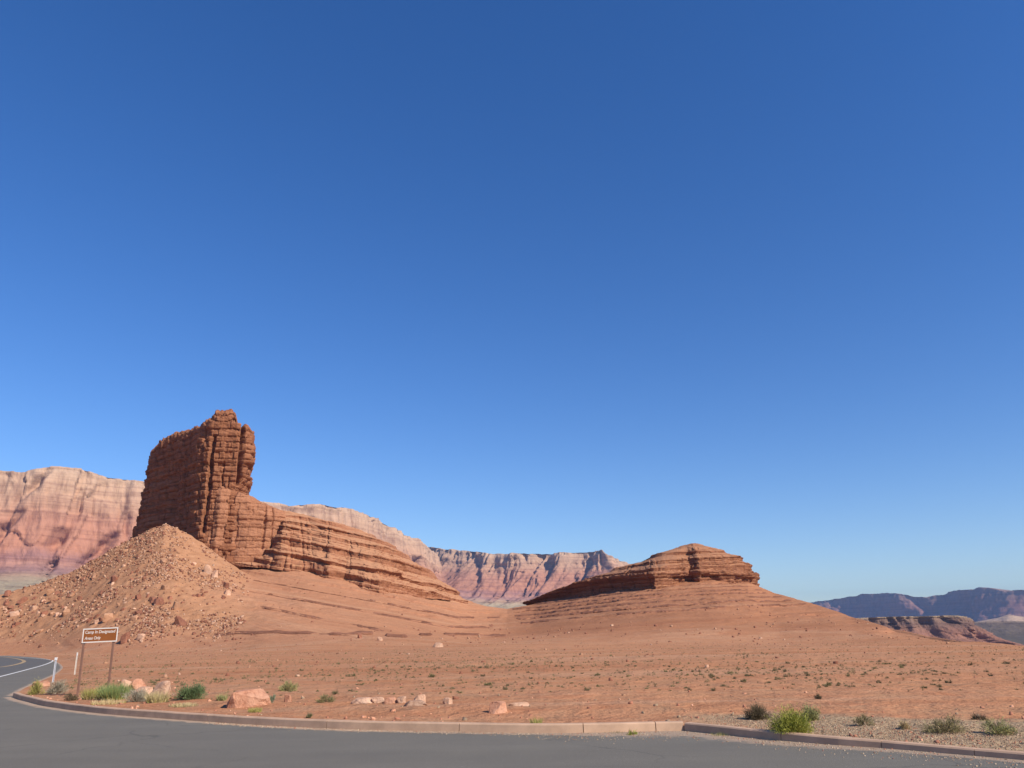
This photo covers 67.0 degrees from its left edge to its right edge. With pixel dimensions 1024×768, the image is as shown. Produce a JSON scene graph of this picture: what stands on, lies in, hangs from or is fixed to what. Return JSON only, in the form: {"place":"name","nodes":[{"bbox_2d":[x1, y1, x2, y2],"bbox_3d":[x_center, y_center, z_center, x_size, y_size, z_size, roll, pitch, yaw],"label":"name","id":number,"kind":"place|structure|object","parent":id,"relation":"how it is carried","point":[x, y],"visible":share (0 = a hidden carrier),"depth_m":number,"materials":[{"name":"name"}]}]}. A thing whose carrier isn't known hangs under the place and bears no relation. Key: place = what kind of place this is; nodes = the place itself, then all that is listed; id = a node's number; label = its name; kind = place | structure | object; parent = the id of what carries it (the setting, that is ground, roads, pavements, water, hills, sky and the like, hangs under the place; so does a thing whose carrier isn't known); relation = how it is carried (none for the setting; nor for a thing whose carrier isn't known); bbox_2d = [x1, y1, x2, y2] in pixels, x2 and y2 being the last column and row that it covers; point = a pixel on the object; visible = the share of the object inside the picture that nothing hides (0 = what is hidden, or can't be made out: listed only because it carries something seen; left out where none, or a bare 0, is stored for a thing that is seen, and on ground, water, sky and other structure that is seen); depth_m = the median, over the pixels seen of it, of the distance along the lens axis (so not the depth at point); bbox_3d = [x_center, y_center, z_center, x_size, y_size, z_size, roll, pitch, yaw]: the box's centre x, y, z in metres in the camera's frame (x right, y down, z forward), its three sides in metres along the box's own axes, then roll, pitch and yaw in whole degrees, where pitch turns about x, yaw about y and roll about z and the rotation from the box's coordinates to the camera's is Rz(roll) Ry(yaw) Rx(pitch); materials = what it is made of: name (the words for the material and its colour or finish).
{"place":"outdoors","nodes":[
{"label":"outdoors","id":0,"kind":"place"},
{"bbox_2d":[0,466,446,594],"bbox_3d":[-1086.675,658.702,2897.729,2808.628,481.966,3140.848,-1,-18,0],"label":"banded cliffs","id":1,"kind":"structure","parent":0,"point":[55,521],"depth_m":2397.95,"materials":[{"name":"pink stone"}]},
{"bbox_2d":[0,524,1023,750],"bbox_3d":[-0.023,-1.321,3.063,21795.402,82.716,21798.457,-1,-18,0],"label":"terrain","id":2,"kind":"structure","parent":0,"point":[997,693],"depth_m":68.67,"materials":[{"name":"red soil"}]},
{"bbox_2d":[4,590,11,596],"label":"talus boulder","id":3,"kind":"object","parent":2,"relation":"on","point":[7,593],"visible":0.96,"depth_m":254.46,"materials":[{"name":"brown stone"}]},
{"bbox_2d":[9,611,19,616],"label":"talus boulder","id":4,"kind":"object","parent":2,"relation":"on","point":[13,613],"visible":0.97,"depth_m":235.90,"materials":[{"name":"beige stone"}]},
{"bbox_2d":[17,596,27,603],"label":"talus boulder","id":5,"kind":"object","parent":2,"relation":"on","point":[22,600],"visible":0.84,"depth_m":246.24,"materials":[{"name":"brown stone"}]},
{"bbox_2d":[30,605,37,610],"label":"talus boulder","id":6,"kind":"object","parent":2,"relation":"on","point":[33,607],"visible":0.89,"depth_m":236.80,"materials":[{"name":"beige stone"}]},
{"bbox_2d":[27,678,44,694],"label":"shrub","id":7,"kind":"object","parent":2,"relation":"on","point":[36,689],"visible":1,"depth_m":26.34,"materials":[{"name":"green plant"}]},
{"bbox_2d":[32,681,50,686],"bbox_3d":[-20.310,12.977,33.465,0.739,0.273,0.591,-1,-18,0],"label":"boulder","id":8,"kind":"object","parent":2,"relation":"on","point":[46,683],"visible":0.56,"depth_m":33.37,"materials":[{"name":"stone"}]},
{"bbox_2d":[50,594,58,602],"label":"talus boulder","id":9,"kind":"object","parent":2,"relation":"on","point":[54,597],"visible":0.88,"depth_m":238.20,"materials":[{"name":"beige stone"}]},
{"bbox_2d":[52,657,57,681],"bbox_3d":[-21.719,13.676,36.732,0.130,1.318,0.053,-2,-18,0],"label":"marker post","id":10,"kind":"object","parent":2,"relation":"on","point":[55,659],"visible":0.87,"depth_m":36.77,"materials":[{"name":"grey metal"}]},
{"bbox_2d":[41,679,71,693],"bbox_3d":[-15.737,10.426,26.772,0.951,0.552,0.840,-1,-18,0],"label":"shrub","id":11,"kind":"object","parent":2,"relation":"on","point":[54,690],"visible":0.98,"depth_m":26.66,"materials":[{"name":"grey plant"}]},
{"bbox_2d":[61,609,69,615],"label":"talus boulder","id":12,"kind":"object","parent":2,"relation":"on","point":[65,612],"visible":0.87,"depth_m":222.52,"materials":[{"name":"beige stone"}]},
{"bbox_2d":[62,692,78,700],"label":"shrub","id":13,"kind":"object","parent":2,"relation":"on","point":[70,696],"visible":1,"depth_m":23.08,"materials":[{"name":"plant"}]},
{"bbox_2d":[74,652,77,674],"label":"marker post","id":14,"kind":"object","parent":2,"relation":"on","point":[76,663],"visible":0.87,"depth_m":46.05,"materials":[{"name":"beige plastic"}]},
{"bbox_2d":[78,686,102,699],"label":"grass clump","id":15,"kind":"object","parent":2,"relation":"on","point":[87,695],"visible":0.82,"depth_m":23.50,"materials":[{"name":"plant"}]},
{"bbox_2d":[76,627,118,695],"bbox_3d":[-13.407,9.096,25.008,1.144,2.319,0.071,-3,-18,-1],"label":"road sign","id":16,"kind":"object","parent":2,"relation":"on","point":[94,635],"visible":1,"depth_m":25.24,"materials":[{"name":"brown metal"}]},
{"bbox_2d":[102,613,113,621],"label":"talus boulder","id":17,"kind":"object","parent":2,"relation":"on","point":[107,616],"visible":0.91,"depth_m":200.25,"materials":[{"name":"beige stone"}]},
{"bbox_2d":[91,698,125,704],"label":"grass clump","id":18,"kind":"object","parent":2,"relation":"on","point":[107,702],"visible":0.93,"depth_m":21.41,"materials":[{"name":"plant"}]},
{"bbox_2d":[93,680,132,700],"bbox_3d":[-11.970,9.214,23.330,1.224,0.572,1.230,6,-20,-21],"label":"grass clump","id":19,"kind":"object","parent":2,"relation":"on","point":[106,693],"visible":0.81,"depth_m":23.09,"materials":[{"name":"green plant"}]},
{"bbox_2d":[110,575,117,581],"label":"talus boulder","id":20,"kind":"object","parent":2,"relation":"on","point":[114,578],"visible":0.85,"depth_m":231.45,"materials":[{"name":"brown stone"}]},
{"bbox_2d":[0,523,247,648],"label":"talus rubble","id":21,"kind":"object","parent":2,"relation":"on","point":[150,612],"visible":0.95,"depth_m":226.01,"materials":[{"name":"brown stone"}]},
{"bbox_2d":[46,588,53,594],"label":"talus boulder","id":22,"kind":"object","parent":21,"relation":"on","point":[49,591],"visible":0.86,"depth_m":246.78,"materials":[{"name":"brown stone"}]},
{"bbox_2d":[120,632,129,643],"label":"boulder","id":23,"kind":"object","parent":2,"relation":"on","point":[125,637],"visible":0.92,"depth_m":178.80,"materials":[{"name":"brown stone"}]},
{"bbox_2d":[120,679,131,685],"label":"boulder","id":24,"kind":"object","parent":2,"relation":"on","point":[127,681],"visible":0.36,"depth_m":29.41,"materials":[{"name":"beige stone"}]},
{"bbox_2d":[120,687,147,702],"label":"shrub","id":25,"kind":"object","parent":2,"relation":"on","point":[138,696],"visible":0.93,"depth_m":22.13,"materials":[{"name":"grey plant"}]},
{"bbox_2d":[130,615,138,620],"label":"talus boulder","id":26,"kind":"object","parent":2,"relation":"on","point":[134,617],"visible":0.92,"depth_m":194.41,"materials":[{"name":"beige stone"}]},
{"bbox_2d":[129,679,146,688],"bbox_3d":[-13.235,10.658,27.413,0.578,0.427,0.462,-1,-18,0],"label":"boulder","id":27,"kind":"object","parent":2,"relation":"on","point":[137,683],"visible":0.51,"depth_m":27.30,"materials":[{"name":"orange stone"}]},
{"bbox_2d":[136,634,144,639],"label":"boulder","id":28,"kind":"object","parent":2,"relation":"on","point":[141,636],"visible":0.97,"depth_m":178.53,"materials":[{"name":"stone"}]},
{"bbox_2d":[134,686,152,692],"bbox_3d":[-11.807,9.850,24.807,0.639,0.281,0.447,-1,-18,0],"label":"boulder","id":29,"kind":"object","parent":2,"relation":"on","point":[150,689],"visible":0.3,"depth_m":24.70,"materials":[{"name":"beige stone"}]},
{"bbox_2d":[153,598,161,604],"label":"talus boulder","id":30,"kind":"object","parent":2,"relation":"on","point":[157,601],"visible":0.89,"depth_m":203.23,"materials":[{"name":"brown stone"}]},
{"bbox_2d":[144,689,171,702],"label":"grass clump","id":31,"kind":"object","parent":2,"relation":"on","point":[154,697],"visible":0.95,"depth_m":21.55,"materials":[{"name":"plant"}]},
{"bbox_2d":[151,681,170,698],"bbox_3d":[-10.161,8.876,22.325,0.545,0.596,0.436,-1,-18,0],"label":"boulder","id":32,"kind":"object","parent":2,"relation":"on","point":[163,686],"visible":0.49,"depth_m":22.25,"materials":[{"name":"beige stone"}]},
{"bbox_2d":[160,558,166,563],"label":"talus boulder","id":33,"kind":"object","parent":2,"relation":"on","point":[163,560],"visible":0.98,"depth_m":234.65,"materials":[{"name":"beige stone"}]},
{"bbox_2d":[160,585,169,589],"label":"talus boulder","id":34,"kind":"object","parent":2,"relation":"on","point":[164,587],"visible":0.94,"depth_m":213.59,"materials":[{"name":"stone"}]},
{"bbox_2d":[172,601,179,609],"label":"talus boulder","id":35,"kind":"object","parent":2,"relation":"on","point":[176,605],"visible":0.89,"depth_m":198.78,"materials":[{"name":"beige stone"}]},
{"bbox_2d":[174,616,187,625],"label":"boulder","id":36,"kind":"object","parent":2,"relation":"on","point":[179,620],"visible":0.91,"depth_m":186.52,"materials":[{"name":"brown stone"}]},
{"bbox_2d":[168,701,197,706],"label":"grass clump","id":37,"kind":"object","parent":2,"relation":"on","point":[182,704],"visible":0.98,"depth_m":20.14,"materials":[{"name":"plant"}]},
{"bbox_2d":[172,681,207,699],"bbox_3d":[-9.132,8.611,21.929,0.999,0.618,1.022,-11,-21,28],"label":"shrub","id":38,"kind":"object","parent":2,"relation":"on","point":[194,692],"visible":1,"depth_m":21.76,"materials":[{"name":"green plant"}]},
{"bbox_2d":[203,565,211,574],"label":"boulder","id":39,"kind":"object","parent":2,"relation":"on","point":[207,569],"visible":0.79,"depth_m":234.45,"materials":[{"name":"beige stone"}]},
{"bbox_2d":[130,409,285,568],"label":"rock butte","id":40,"kind":"object","parent":2,"relation":"on","point":[198,482],"visible":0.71,"depth_m":289.95,"materials":[{"name":"stone"}]},
{"bbox_2d":[212,570,217,577],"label":"boulder","id":41,"kind":"object","parent":2,"relation":"on","point":[214,573],"visible":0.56,"depth_m":234.34,"materials":[{"name":"beige stone"}]},
{"bbox_2d":[214,693,228,700],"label":"grass clump","id":42,"kind":"object","parent":2,"relation":"on","point":[223,697],"visible":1,"depth_m":21.08,"materials":[{"name":"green plant"}]},
{"bbox_2d":[224,590,230,594],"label":"talus boulder","id":43,"kind":"object","parent":2,"relation":"on","point":[227,592],"visible":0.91,"depth_m":217.30,"materials":[{"name":"stone"}]},
{"bbox_2d":[226,688,270,707],"bbox_3d":[-6.687,8.013,19.720,1.103,0.466,0.772,4,-19,-14],"label":"boulder","id":44,"kind":"object","parent":2,"relation":"on","point":[248,698],"visible":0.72,"depth_m":19.40,"materials":[{"name":"beige stone"}]},
{"bbox_2d":[247,706,262,712],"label":"grass clump","id":45,"kind":"object","parent":2,"relation":"on","point":[253,710],"visible":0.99,"depth_m":18.06,"materials":[{"name":"green plant"}]},
{"bbox_2d":[270,694,275,702],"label":"shrub","id":46,"kind":"object","parent":2,"relation":"on","point":[272,698],"visible":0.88,"depth_m":19.79,"materials":[{"name":"green plant"}]},
{"bbox_2d":[284,694,291,701],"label":"boulder","id":47,"kind":"object","parent":2,"relation":"on","point":[288,698],"visible":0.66,"depth_m":20.47,"materials":[{"name":"beige stone"}]},
{"bbox_2d":[278,680,300,690],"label":"shrub","id":48,"kind":"object","parent":2,"relation":"on","point":[288,686],"visible":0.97,"depth_m":24.95,"materials":[{"name":"green plant"}]},
{"bbox_2d":[314,694,336,702],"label":"shrub","id":49,"kind":"object","parent":2,"relation":"on","point":[330,699],"visible":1,"depth_m":20.03,"materials":[{"name":"green plant"}]},
{"bbox_2d":[231,510,467,603],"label":"rock outcrop","id":50,"kind":"object","parent":2,"relation":"on","point":[361,559],"visible":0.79,"depth_m":280.78,"materials":[{"name":"stone"}]},
{"bbox_2d":[351,697,372,703],"bbox_3d":[-3.727,7.955,19.422,0.678,0.166,0.407,-1,-18,0],"label":"boulder","id":51,"kind":"object","parent":2,"relation":"on","point":[359,700],"visible":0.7,"depth_m":19.31,"materials":[{"name":"beige stone"}]},
{"bbox_2d":[371,697,383,702],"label":"boulder","id":52,"kind":"object","parent":2,"relation":"on","point":[377,699],"visible":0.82,"depth_m":19.31,"materials":[{"name":"beige stone"}]},
{"bbox_2d":[383,697,396,703],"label":"boulder","id":53,"kind":"object","parent":2,"relation":"on","point":[390,700],"visible":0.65,"depth_m":19.15,"materials":[{"name":"beige stone"}]},
{"bbox_2d":[396,696,406,702],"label":"boulder","id":54,"kind":"object","parent":2,"relation":"on","point":[401,699],"visible":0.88,"depth_m":19.10,"materials":[{"name":"beige stone"}]},
{"bbox_2d":[404,700,426,705],"bbox_3d":[-2.301,7.627,18.470,0.580,0.145,0.348,-1,-18,0],"label":"boulder","id":55,"kind":"object","parent":2,"relation":"on","point":[416,703],"visible":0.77,"depth_m":18.34,"materials":[{"name":"beige stone"}]},
{"bbox_2d":[414,694,425,702],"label":"boulder","id":56,"kind":"object","parent":2,"relation":"on","point":[421,697],"visible":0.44,"depth_m":18.91,"materials":[{"name":"stone"}]},
{"bbox_2d":[433,642,442,646],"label":"boulder","id":57,"kind":"object","parent":2,"relation":"on","point":[437,644],"visible":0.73,"depth_m":137.53,"materials":[{"name":"beige stone"}]},
{"bbox_2d":[443,697,452,703],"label":"boulder","id":58,"kind":"object","parent":2,"relation":"on","point":[446,700],"visible":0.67,"depth_m":18.75,"materials":[{"name":"beige stone"}]},
{"bbox_2d":[489,701,506,713],"bbox_3d":[-0.306,6.949,16.611,0.447,0.259,0.358,3,-19,-11],"label":"boulder","id":59,"kind":"object","parent":2,"relation":"on","point":[497,707],"visible":0.94,"depth_m":16.53,"materials":[{"name":"stone"}]},
{"bbox_2d":[214,580,806,637],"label":"hillside ledges","id":60,"kind":"object","parent":2,"relation":"on","point":[378,629],"visible":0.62,"depth_m":263.55,"materials":[{"name":"brown stone"}]},
{"bbox_2d":[13,692,1023,759],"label":"kerb","id":61,"kind":"structure","parent":2,"relation":"on","point":[579,728],"depth_m":14.34,"materials":[{"name":"concrete"}]},
{"bbox_2d":[508,702,528,705],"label":"boulder","id":62,"kind":"object","parent":2,"relation":"on","point":[519,704],"visible":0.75,"depth_m":17.87,"materials":[{"name":"beige stone"}]},
{"bbox_2d":[24,537,1015,698],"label":"scattered stones","id":63,"kind":"object","parent":2,"relation":"on","point":[461,672],"visible":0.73,"depth_m":165.44,"materials":[{"name":"brown stone"}]},
{"bbox_2d":[32,671,1023,746],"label":"stone rubble","id":64,"kind":"object","parent":2,"relation":"on","point":[630,702],"visible":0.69,"depth_m":16.96,"materials":[{"name":"brown stone"}]},
{"bbox_2d":[41,633,1023,699],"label":"scrub cover","id":65,"kind":"object","parent":2,"relation":"on","point":[502,664],"visible":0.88,"depth_m":41.53,"materials":[{"name":"green plant"}]},
{"bbox_2d":[530,717,545,722],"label":"grass clump","id":66,"kind":"object","parent":2,"relation":"on","point":[538,721],"visible":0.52,"depth_m":14.59,"materials":[{"name":"green plant"}]},
{"bbox_2d":[626,729,637,734],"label":"shrub","id":67,"kind":"object","parent":2,"relation":"on","point":[632,733],"visible":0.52,"depth_m":13.75,"materials":[{"name":"green plant"}]},
{"bbox_2d":[522,543,759,604],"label":"rock outcrop","id":68,"kind":"object","parent":2,"relation":"on","point":[695,562],"visible":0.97,"depth_m":330.26,"materials":[{"name":"stone"}]},
{"bbox_2d":[743,701,770,719],"bbox_3d":[4.700,6.245,14.842,0.648,0.364,0.542,-1,-18,0],"label":"shrub","id":69,"kind":"object","parent":2,"relation":"on","point":[755,713],"visible":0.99,"depth_m":14.77,"materials":[{"name":"green plant"}]},
{"bbox_2d":[764,702,814,734],"bbox_3d":[4.647,5.556,12.911,0.894,0.498,0.826,-1,-18,0],"label":"shrub","id":70,"kind":"object","parent":2,"relation":"on","point":[791,721],"visible":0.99,"depth_m":12.78,"materials":[{"name":"green plant"}]},
{"bbox_2d":[796,703,820,720],"bbox_3d":[5.475,6.040,14.276,0.505,0.318,0.473,-1,-18,0],"label":"shrub","id":71,"kind":"object","parent":2,"relation":"on","point":[812,713],"visible":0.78,"depth_m":14.21,"materials":[{"name":"green plant"}]},
{"bbox_2d":[679,713,1023,749],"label":"gravel","id":72,"kind":"structure","parent":2,"relation":"on","point":[914,735],"depth_m":12.45,"materials":[{"name":"beige gravel"}]},
{"bbox_2d":[852,712,874,725],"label":"shrub","id":73,"kind":"object","parent":2,"relation":"on","point":[860,720],"visible":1,"depth_m":13.36,"materials":[{"name":"green plant"}]},
{"bbox_2d":[898,721,911,728],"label":"shrub","id":74,"kind":"object","parent":2,"relation":"on","point":[905,725],"visible":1,"depth_m":12.88,"materials":[{"name":"plant"}]},
{"bbox_2d":[857,615,1023,645],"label":"flat topped mesa","id":75,"kind":"structure","parent":2,"relation":"on","point":[956,628],"depth_m":1400.96,"materials":[{"name":"stone"}]},
{"bbox_2d":[916,713,971,733],"bbox_3d":[6.948,5.446,12.451,0.788,0.314,0.667,6,-19,-20],"label":"shrub","id":76,"kind":"object","parent":2,"relation":"on","point":[941,727],"visible":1,"depth_m":12.38,"materials":[{"name":"green plant"}]},
{"bbox_2d":[971,711,986,719],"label":"shrub","id":77,"kind":"object","parent":2,"relation":"on","point":[980,717],"visible":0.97,"depth_m":13.49,"materials":[{"name":"green plant"}]},
{"bbox_2d":[977,716,1017,735],"bbox_3d":[7.616,5.305,12.078,0.625,0.309,0.516,-1,-18,0],"label":"shrub","id":78,"kind":"object","parent":2,"relation":"on","point":[1002,728],"visible":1,"depth_m":12.04,"materials":[{"name":"green plant"}]},
{"bbox_2d":[0,656,1023,767],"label":"road","id":79,"kind":"structure","parent":0,"point":[32,735],"depth_m":12.48,"materials":[{"name":"grey asphalt"}]},
{"bbox_2d":[3,657,25,666],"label":"road centre line","id":80,"kind":"object","parent":79,"relation":"on","point":[23,661],"visible":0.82,"depth_m":90.19,"materials":[{"name":"yellow paint"}]},
{"bbox_2d":[0,656,53,676],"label":"road edge line","id":81,"kind":"object","parent":79,"relation":"on","point":[30,668],"visible":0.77,"depth_m":66.70,"materials":[{"name":"white paint"}]},
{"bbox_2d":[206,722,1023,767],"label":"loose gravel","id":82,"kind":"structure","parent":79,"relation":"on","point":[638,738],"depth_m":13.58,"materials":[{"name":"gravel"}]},
{"bbox_2d":[0,0,1023,602],"label":"sky","id":83,"kind":"structure","parent":0,"point":[632,281],"materials":[{"name":"blue"}]},
{"bbox_2d":[428,547,628,608],"bbox_3d":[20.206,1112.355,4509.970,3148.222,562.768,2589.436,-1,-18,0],"label":"spur cliffs","id":84,"kind":"structure","parent":0,"point":[509,580],"depth_m":4261.07,"materials":[{"name":"pink stone"}]},
{"bbox_2d":[809,587,1023,621],"bbox_3d":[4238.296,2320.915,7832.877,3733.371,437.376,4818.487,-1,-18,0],"label":"distant mesas","id":85,"kind":"structure","parent":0,"point":[979,604],"depth_m":7531.12,"materials":[{"name":"purple stone"}]},
{"bbox_2d":[974,621,1023,644],"bbox_3d":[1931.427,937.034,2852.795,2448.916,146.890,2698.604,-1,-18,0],"label":"river bench","id":86,"kind":"object","parent":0,"point":[1012,631],"visible":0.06,"depth_m":2785.41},
{"bbox_2d":[978,615,1023,621],"bbox_3d":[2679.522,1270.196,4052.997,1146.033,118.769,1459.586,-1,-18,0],"label":"tan mound","id":87,"kind":"object","parent":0,"point":[1011,618],"visible":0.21,"depth_m":3901.99,"materials":[{"name":"beige stone"}]}
]}

